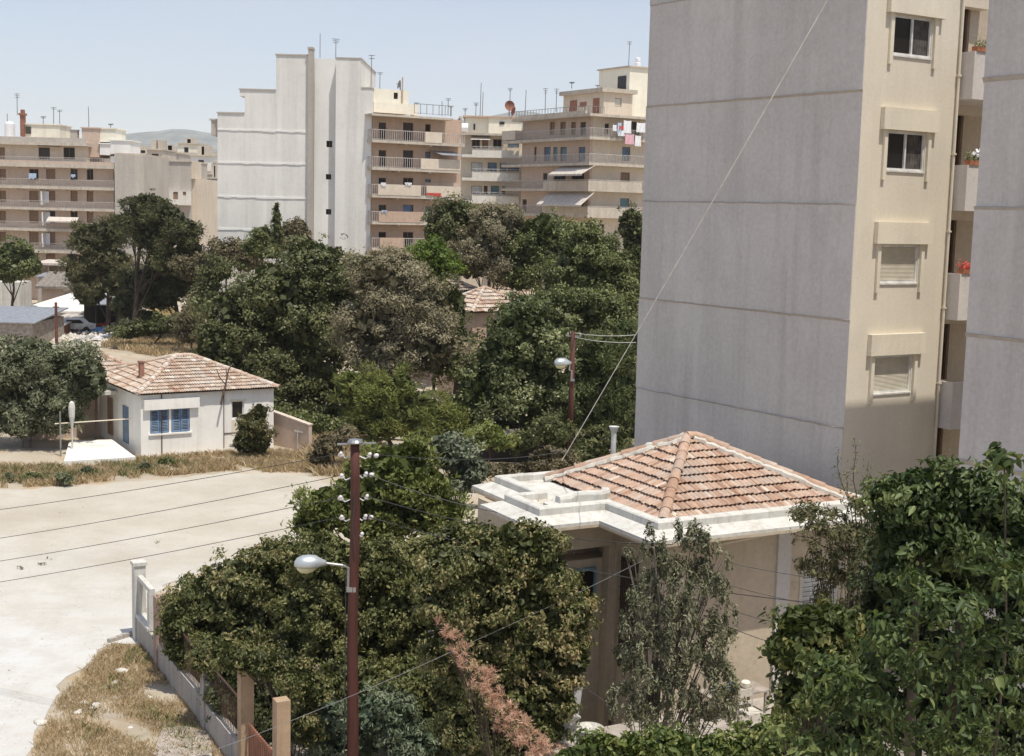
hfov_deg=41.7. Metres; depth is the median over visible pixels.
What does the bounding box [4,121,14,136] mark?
water tank
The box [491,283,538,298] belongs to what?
house
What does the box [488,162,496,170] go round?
window
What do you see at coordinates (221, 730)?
garden fence
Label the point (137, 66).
sky
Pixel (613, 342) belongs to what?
power cable
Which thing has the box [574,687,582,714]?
board
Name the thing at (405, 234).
window
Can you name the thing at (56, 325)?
utility pole
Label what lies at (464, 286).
house
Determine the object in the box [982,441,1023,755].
tree
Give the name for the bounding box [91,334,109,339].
board
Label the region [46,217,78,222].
sunshade
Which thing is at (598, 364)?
pine tree
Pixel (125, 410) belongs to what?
door
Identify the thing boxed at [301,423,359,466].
shrub
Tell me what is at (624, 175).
window
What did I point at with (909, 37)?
window
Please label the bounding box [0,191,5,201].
window
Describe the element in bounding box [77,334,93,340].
board
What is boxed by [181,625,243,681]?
tree
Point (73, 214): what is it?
window
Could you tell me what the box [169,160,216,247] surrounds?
apartment building
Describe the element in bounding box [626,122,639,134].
window
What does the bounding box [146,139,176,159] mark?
apartment building
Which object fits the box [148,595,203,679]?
tree
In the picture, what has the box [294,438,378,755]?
utility pole
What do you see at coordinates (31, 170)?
window
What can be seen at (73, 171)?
window
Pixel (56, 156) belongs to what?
apartment building
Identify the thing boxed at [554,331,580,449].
utility pole
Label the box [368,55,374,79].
tv antenna
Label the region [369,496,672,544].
power cable
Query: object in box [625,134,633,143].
washing
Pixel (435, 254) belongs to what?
tree
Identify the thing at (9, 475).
weed
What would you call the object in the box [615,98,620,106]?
window
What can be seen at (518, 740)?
dead creeper
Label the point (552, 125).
window
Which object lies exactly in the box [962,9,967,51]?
window
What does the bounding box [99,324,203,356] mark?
dry grass
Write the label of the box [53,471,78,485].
weed
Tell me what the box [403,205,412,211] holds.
window
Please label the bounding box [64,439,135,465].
terrace
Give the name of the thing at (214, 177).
apartment building
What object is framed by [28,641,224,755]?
dry grass
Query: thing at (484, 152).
apartment building
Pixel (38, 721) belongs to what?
rock
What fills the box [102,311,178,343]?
shrub
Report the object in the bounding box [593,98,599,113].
roof door
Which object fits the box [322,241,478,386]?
tree
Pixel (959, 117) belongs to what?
window
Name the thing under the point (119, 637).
kerb
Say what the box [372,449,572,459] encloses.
power cable
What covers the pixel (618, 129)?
washing
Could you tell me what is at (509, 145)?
window
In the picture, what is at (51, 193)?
window
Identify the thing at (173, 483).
power cable
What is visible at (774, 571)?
clothes line
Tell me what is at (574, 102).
roof door
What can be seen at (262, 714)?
tree
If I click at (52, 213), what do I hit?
window
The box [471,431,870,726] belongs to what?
house
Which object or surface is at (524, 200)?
window
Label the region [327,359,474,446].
pine tree
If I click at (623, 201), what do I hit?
window
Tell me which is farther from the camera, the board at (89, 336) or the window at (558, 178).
the window at (558, 178)
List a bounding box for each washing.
[29,173,35,179]
[426,193,440,196]
[617,123,621,133]
[623,120,630,133]
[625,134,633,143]
[635,135,640,145]
[636,122,644,132]
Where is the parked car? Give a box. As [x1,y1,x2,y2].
[65,318,95,331]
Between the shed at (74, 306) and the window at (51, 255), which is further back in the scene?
the window at (51, 255)
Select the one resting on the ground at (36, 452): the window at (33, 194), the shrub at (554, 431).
the shrub at (554, 431)
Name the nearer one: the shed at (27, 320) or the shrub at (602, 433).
the shrub at (602, 433)
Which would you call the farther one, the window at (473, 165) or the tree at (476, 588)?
the window at (473, 165)
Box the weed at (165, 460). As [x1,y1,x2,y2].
[157,455,174,466]
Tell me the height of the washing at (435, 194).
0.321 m
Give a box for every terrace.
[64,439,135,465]
[542,673,978,755]
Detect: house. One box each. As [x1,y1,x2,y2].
[92,350,280,456]
[410,277,477,384]
[437,285,514,398]
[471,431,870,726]
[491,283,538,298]
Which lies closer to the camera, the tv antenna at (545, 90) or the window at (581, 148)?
the window at (581, 148)
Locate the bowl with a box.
[741,680,750,687]
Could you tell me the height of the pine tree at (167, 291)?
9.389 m
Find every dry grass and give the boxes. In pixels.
[0,447,345,487]
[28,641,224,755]
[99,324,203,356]
[294,431,386,476]
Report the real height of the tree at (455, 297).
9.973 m
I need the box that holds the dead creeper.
[420,602,565,755]
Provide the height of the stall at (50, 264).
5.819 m
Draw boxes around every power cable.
[0,454,336,509]
[1,517,338,581]
[2,475,339,537]
[2,497,337,560]
[197,560,642,755]
[367,516,812,602]
[368,474,496,512]
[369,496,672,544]
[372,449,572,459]
[412,582,648,728]
[562,0,827,459]
[576,337,635,342]
[578,333,630,335]
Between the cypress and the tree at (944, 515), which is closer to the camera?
the tree at (944, 515)
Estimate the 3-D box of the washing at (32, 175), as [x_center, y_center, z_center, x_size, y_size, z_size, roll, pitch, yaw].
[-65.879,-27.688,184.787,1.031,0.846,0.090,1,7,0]
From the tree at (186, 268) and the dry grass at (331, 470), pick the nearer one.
the dry grass at (331, 470)
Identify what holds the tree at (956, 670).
on the ground at (36, 452)
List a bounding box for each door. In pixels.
[26,126,30,133]
[107,397,112,435]
[122,405,128,443]
[570,100,576,111]
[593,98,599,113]
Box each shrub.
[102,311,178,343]
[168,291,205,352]
[190,313,351,418]
[228,403,278,455]
[274,403,435,441]
[290,679,457,755]
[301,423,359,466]
[420,669,586,755]
[446,445,581,481]
[454,415,577,441]
[462,418,520,461]
[505,411,630,463]
[515,415,633,450]
[554,704,839,755]
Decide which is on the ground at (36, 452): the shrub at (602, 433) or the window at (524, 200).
the shrub at (602, 433)
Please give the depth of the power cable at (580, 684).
28.89 m
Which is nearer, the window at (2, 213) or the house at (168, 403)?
the house at (168, 403)
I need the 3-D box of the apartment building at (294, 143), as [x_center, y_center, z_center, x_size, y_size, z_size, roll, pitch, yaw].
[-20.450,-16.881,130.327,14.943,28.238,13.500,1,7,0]
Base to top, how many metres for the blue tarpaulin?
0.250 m
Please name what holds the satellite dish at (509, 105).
on the apartment building at (484, 152)
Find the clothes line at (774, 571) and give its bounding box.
[732,563,826,579]
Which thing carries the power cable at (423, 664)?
attached to the house at (739, 502)
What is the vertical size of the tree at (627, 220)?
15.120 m
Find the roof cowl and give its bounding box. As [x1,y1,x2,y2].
[635,57,640,65]
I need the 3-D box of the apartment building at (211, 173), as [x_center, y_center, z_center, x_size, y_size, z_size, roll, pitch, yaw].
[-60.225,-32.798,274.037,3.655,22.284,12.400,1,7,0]
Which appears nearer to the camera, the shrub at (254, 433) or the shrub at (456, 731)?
the shrub at (456, 731)
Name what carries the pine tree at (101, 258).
on the ground at (36, 452)
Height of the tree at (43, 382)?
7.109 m
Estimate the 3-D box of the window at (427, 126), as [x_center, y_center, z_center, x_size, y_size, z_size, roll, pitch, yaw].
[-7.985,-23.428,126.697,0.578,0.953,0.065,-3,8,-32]
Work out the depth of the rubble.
136.80 m
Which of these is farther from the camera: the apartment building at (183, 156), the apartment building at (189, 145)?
the apartment building at (189, 145)
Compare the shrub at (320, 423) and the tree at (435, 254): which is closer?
the shrub at (320, 423)
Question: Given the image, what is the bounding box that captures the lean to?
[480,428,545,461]
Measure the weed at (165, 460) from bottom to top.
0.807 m
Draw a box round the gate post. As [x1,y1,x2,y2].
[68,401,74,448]
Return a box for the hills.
[110,111,539,161]
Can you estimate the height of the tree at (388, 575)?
5.848 m
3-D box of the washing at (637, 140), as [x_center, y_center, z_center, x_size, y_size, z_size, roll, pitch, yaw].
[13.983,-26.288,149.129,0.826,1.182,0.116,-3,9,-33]
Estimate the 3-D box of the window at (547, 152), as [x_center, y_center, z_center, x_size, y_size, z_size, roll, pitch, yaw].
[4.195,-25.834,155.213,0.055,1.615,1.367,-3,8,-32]
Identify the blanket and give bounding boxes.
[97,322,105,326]
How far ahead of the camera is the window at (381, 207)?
125.19 m
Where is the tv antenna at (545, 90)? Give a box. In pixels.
[543,88,547,111]
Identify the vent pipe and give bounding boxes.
[609,426,618,453]
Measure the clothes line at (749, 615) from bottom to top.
0.339 m
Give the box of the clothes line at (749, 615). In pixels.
[724,607,776,622]
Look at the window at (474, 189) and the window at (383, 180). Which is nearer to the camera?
the window at (383, 180)
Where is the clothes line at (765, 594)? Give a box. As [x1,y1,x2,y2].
[731,585,812,604]
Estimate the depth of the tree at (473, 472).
43.86 m
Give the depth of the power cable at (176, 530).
33.86 m
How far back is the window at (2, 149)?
187.10 m
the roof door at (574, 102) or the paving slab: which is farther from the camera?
the roof door at (574, 102)
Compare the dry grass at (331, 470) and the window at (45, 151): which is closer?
the dry grass at (331, 470)
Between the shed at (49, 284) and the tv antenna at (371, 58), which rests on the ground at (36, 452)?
the shed at (49, 284)
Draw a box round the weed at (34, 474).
[20,470,46,477]
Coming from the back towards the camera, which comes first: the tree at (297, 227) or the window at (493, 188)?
the window at (493, 188)
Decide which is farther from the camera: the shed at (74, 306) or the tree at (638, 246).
the shed at (74, 306)
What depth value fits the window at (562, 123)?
152.37 m
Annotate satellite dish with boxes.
[505,101,514,115]
[511,107,515,116]
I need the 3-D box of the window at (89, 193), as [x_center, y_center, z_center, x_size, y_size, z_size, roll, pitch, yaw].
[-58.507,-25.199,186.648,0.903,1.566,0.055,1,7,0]
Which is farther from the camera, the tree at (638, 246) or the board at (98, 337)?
the board at (98, 337)
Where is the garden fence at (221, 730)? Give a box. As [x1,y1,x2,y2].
[130,559,290,755]
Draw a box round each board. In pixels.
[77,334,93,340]
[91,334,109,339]
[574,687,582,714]
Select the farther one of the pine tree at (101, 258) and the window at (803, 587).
the pine tree at (101, 258)
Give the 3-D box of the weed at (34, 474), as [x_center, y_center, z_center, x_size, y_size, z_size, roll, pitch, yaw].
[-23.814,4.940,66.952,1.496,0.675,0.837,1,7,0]
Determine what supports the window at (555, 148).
in the apartment building at (580, 159)
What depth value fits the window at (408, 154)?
125.95 m
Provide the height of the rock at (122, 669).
0.174 m
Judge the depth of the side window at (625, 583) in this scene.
31.31 m
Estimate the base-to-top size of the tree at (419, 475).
7.133 m
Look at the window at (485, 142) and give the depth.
162.87 m
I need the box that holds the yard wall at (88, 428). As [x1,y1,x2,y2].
[20,398,98,440]
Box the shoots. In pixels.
[785,438,871,608]
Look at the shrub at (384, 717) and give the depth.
33.28 m
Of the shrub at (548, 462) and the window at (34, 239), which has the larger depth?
the window at (34, 239)
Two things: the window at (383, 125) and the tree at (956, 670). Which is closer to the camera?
the tree at (956, 670)
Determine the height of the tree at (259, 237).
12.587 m
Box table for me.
[696,680,770,722]
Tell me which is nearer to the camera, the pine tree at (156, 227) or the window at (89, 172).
the pine tree at (156, 227)
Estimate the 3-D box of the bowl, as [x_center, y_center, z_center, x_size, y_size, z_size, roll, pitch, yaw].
[5.365,7.030,30.884,0.212,0.160,0.212,1,7,0]
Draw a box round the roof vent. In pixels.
[69,129,79,137]
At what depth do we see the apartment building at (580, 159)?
150.93 m
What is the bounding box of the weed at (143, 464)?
[133,461,150,469]
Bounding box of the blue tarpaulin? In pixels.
[81,327,104,331]
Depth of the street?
53.87 m
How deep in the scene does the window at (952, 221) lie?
39.30 m
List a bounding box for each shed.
[0,306,68,343]
[30,293,106,317]
[35,271,73,301]
[62,313,83,333]
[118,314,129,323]
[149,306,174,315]
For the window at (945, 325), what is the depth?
39.68 m
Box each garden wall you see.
[0,280,31,306]
[273,410,312,450]
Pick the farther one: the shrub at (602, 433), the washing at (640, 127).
the washing at (640, 127)
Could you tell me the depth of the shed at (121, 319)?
150.50 m
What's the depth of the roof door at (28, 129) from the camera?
188.25 m
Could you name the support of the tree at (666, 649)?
on the ground at (36, 452)
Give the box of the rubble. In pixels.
[52,329,113,345]
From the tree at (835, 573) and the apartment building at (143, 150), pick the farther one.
the apartment building at (143, 150)
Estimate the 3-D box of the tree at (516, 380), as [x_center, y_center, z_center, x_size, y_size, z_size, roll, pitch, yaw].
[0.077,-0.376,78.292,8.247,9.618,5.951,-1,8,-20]
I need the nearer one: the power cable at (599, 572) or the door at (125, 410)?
the power cable at (599, 572)
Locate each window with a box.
[0,147,4,158]
[0,169,5,179]
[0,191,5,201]
[0,211,5,222]
[0,232,5,244]
[29,169,38,179]
[29,211,38,222]
[29,232,38,244]
[30,191,38,201]
[39,147,49,158]
[46,169,54,179]
[46,211,54,222]
[46,232,54,244]
[46,253,54,259]
[49,191,54,201]
[64,147,74,158]
[71,169,77,179]
[71,191,77,201]
[71,211,77,220]
[87,169,92,179]
[87,191,92,201]
[87,211,92,222]
[149,408,191,435]
[232,401,243,418]
[327,141,331,146]
[378,122,385,139]
[378,150,385,166]
[379,178,385,183]
[379,205,385,210]
[379,232,385,246]
[403,122,412,141]
[403,150,412,167]
[403,178,412,184]
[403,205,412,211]
[403,232,412,246]
[425,124,429,131]
[425,152,429,158]
[471,162,481,170]
[471,186,481,193]
[472,139,479,147]
[482,140,487,147]
[484,186,487,193]
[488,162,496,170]
[491,186,498,193]
[493,139,501,147]
[500,162,506,170]
[508,144,518,147]
[523,199,526,211]
[545,147,550,160]
[551,122,554,134]
[554,147,557,160]
[555,173,565,180]
[561,122,565,134]
[561,147,566,160]
[566,566,596,620]
[572,122,575,134]
[572,173,583,180]
[579,147,584,160]
[581,122,585,134]
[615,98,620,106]
[617,75,625,88]
[617,556,638,673]
[620,172,628,181]
[620,198,628,207]
[622,147,629,160]
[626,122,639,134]
[798,565,843,607]
[867,332,926,403]
[873,222,933,292]
[880,107,940,181]
[887,0,947,68]
[935,428,940,459]
[941,324,947,378]
[948,220,954,272]
[955,116,961,164]
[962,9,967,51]
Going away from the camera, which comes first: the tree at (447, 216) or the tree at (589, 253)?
the tree at (589, 253)
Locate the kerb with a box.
[107,631,131,642]
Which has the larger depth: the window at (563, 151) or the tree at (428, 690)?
the window at (563, 151)
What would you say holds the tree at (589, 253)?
on the ground at (36, 452)
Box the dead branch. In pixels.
[216,363,233,404]
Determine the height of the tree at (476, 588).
7.713 m
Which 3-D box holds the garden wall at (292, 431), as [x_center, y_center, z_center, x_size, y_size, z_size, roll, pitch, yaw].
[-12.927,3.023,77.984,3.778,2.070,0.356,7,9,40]
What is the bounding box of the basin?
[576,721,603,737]
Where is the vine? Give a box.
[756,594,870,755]
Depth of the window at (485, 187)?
163.59 m
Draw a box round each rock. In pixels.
[33,718,47,725]
[92,702,101,707]
[115,668,127,672]
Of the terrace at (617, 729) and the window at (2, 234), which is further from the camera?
the window at (2, 234)
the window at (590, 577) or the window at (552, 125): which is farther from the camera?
the window at (552, 125)
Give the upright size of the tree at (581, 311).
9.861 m
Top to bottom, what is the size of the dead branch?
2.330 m
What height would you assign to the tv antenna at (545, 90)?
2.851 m
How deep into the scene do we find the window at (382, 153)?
124.58 m
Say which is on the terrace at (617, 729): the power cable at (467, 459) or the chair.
the chair
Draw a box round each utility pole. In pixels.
[53,302,58,343]
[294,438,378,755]
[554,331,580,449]
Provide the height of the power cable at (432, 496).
0.950 m
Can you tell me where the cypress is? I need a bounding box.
[267,202,285,260]
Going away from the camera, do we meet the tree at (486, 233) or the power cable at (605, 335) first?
the power cable at (605, 335)
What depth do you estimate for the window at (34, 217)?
187.01 m
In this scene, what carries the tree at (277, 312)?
on the ground at (36, 452)
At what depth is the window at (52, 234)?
187.38 m
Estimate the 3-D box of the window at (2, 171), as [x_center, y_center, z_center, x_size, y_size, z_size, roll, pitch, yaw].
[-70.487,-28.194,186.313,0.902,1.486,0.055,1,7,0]
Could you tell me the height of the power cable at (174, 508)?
5.138 m
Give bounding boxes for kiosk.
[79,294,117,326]
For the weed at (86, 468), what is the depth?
68.25 m
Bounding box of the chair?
[737,687,762,728]
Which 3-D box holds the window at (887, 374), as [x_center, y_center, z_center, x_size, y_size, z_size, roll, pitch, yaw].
[10.376,-0.276,36.525,2.108,1.874,0.260,-3,8,-32]
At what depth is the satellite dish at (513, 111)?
164.96 m
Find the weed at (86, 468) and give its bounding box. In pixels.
[76,465,97,472]
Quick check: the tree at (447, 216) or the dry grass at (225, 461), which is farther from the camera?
the tree at (447, 216)
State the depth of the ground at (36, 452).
66.18 m
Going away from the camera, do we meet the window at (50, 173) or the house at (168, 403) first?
the house at (168, 403)
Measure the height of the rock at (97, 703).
0.214 m
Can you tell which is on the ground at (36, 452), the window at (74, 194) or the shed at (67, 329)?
the shed at (67, 329)
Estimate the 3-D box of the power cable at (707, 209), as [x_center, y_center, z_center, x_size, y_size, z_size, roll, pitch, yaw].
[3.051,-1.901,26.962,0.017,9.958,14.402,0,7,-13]
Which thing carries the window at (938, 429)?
in the apartment building at (818, 304)
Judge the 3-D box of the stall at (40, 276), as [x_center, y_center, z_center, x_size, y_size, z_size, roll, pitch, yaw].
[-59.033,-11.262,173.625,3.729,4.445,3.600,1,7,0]
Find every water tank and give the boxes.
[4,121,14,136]
[462,123,467,131]
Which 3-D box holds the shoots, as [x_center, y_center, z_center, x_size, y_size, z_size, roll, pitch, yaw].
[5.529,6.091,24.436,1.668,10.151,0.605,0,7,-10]
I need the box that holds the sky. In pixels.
[0,0,649,137]
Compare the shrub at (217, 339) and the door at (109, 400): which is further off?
the shrub at (217, 339)
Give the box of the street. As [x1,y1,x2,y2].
[0,472,332,755]
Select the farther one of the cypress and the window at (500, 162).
the window at (500, 162)
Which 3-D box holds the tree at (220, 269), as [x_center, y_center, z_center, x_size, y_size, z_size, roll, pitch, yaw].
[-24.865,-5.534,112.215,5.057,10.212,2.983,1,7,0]
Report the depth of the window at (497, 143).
162.87 m
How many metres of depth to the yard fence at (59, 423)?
73.71 m
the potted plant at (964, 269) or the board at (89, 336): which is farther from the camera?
the board at (89, 336)
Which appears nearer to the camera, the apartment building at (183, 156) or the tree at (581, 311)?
the tree at (581, 311)
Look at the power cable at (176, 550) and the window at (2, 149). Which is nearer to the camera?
the power cable at (176, 550)
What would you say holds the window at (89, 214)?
in the apartment building at (56, 156)
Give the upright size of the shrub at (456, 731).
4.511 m
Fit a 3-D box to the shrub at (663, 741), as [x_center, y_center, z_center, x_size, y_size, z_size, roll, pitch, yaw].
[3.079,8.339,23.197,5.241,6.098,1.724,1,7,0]
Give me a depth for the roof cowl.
156.35 m
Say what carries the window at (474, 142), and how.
in the apartment building at (484, 152)
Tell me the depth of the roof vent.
188.42 m
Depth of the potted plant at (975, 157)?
36.58 m
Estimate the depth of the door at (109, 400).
78.37 m
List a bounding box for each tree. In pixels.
[0,232,44,305]
[0,331,113,447]
[53,212,140,333]
[106,261,199,323]
[109,187,207,338]
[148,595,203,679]
[152,532,321,671]
[165,235,266,288]
[181,233,365,411]
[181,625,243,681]
[185,252,241,318]
[197,660,335,740]
[205,639,337,755]
[238,223,284,266]
[260,516,484,674]
[280,429,477,548]
[281,216,314,251]
[316,641,465,755]
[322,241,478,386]
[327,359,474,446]
[404,231,471,390]
[408,516,603,727]
[414,270,482,400]
[420,189,482,278]
[427,430,491,507]
[443,199,531,290]
[445,290,586,429]
[492,205,572,295]
[515,280,637,359]
[527,213,640,348]
[558,316,637,438]
[605,515,748,738]
[616,200,642,305]
[629,221,641,295]
[758,536,1023,755]
[786,492,878,614]
[803,506,1023,755]
[851,448,1023,755]
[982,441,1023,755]
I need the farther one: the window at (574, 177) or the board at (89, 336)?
the window at (574, 177)
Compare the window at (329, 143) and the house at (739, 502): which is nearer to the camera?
the house at (739, 502)
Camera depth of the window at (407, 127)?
125.64 m
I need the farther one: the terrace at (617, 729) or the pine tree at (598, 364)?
the pine tree at (598, 364)
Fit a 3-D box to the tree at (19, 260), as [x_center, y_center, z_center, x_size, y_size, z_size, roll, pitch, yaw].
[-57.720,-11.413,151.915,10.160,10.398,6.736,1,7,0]
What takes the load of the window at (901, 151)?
in the apartment building at (818, 304)
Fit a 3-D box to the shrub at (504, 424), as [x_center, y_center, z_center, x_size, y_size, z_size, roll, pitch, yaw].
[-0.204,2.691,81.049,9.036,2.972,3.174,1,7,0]
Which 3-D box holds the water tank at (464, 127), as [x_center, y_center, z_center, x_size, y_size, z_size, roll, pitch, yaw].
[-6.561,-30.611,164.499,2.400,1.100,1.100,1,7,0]
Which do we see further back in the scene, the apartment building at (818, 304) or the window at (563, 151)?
the window at (563, 151)
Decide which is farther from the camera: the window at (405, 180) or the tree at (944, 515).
the window at (405, 180)
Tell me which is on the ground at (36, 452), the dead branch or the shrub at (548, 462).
the shrub at (548, 462)
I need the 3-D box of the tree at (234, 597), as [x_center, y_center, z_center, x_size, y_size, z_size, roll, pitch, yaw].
[-7.823,6.812,39.291,5.404,4.644,3.990,1,7,0]
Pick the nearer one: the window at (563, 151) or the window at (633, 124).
the window at (633, 124)
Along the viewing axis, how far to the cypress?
114.19 m
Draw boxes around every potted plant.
[956,258,970,273]
[964,147,979,164]
[971,34,986,51]
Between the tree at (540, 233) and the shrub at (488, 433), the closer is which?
the shrub at (488, 433)
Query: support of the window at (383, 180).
in the apartment building at (422, 154)
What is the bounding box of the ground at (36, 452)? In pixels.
[0,292,636,755]
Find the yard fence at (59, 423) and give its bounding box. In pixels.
[55,411,130,456]
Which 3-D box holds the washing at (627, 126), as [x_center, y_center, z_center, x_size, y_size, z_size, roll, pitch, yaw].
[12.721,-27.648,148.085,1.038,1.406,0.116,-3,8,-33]
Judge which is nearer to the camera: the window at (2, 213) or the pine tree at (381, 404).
the pine tree at (381, 404)
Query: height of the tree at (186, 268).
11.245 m
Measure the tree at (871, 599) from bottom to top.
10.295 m
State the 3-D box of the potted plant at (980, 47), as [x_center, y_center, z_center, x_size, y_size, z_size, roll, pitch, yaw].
[12.731,-9.070,36.322,0.735,0.539,0.369,-3,8,-32]
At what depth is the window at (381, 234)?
125.52 m
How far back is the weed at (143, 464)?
69.85 m
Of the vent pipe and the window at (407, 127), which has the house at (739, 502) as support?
the vent pipe
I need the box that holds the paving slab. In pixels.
[153,726,211,755]
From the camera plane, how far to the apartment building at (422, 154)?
125.56 m
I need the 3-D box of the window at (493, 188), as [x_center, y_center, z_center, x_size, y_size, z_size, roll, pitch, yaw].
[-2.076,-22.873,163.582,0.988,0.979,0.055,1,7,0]
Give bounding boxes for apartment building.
[0,109,168,298]
[140,145,148,153]
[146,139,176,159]
[167,145,190,160]
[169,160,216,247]
[176,138,209,154]
[189,146,216,172]
[207,161,216,179]
[207,164,216,179]
[209,47,380,319]
[365,77,464,277]
[459,115,521,286]
[501,65,647,314]
[634,0,1023,694]
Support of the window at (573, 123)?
in the apartment building at (580, 159)
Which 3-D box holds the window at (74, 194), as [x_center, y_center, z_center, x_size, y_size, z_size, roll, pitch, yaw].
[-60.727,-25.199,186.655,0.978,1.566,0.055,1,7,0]
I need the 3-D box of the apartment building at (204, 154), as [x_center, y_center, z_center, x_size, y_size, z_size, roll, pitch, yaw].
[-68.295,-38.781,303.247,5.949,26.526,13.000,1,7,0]
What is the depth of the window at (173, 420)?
74.53 m
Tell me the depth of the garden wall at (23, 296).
160.32 m
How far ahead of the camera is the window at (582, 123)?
149.13 m
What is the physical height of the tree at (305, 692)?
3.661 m
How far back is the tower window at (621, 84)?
154.32 m
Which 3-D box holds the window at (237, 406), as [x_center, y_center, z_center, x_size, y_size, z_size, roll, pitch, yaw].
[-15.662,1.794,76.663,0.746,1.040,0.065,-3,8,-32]
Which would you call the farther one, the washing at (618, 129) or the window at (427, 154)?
the washing at (618, 129)
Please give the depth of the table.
30.81 m
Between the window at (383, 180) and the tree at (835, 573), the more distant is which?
the window at (383, 180)
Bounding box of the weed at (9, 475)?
[3,470,16,482]
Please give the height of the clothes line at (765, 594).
0.404 m
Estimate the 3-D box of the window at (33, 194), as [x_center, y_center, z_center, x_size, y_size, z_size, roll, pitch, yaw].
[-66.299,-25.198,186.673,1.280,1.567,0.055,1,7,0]
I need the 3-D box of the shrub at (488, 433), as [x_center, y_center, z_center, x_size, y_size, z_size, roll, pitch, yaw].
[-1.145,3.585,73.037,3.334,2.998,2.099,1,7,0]
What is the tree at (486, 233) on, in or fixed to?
on the ground at (36, 452)
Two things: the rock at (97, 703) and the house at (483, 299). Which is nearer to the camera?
the rock at (97, 703)
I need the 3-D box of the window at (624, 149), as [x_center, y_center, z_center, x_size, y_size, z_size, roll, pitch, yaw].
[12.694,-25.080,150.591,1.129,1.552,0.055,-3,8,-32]
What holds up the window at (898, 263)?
in the apartment building at (818, 304)
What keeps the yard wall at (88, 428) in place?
on the ground at (36, 452)

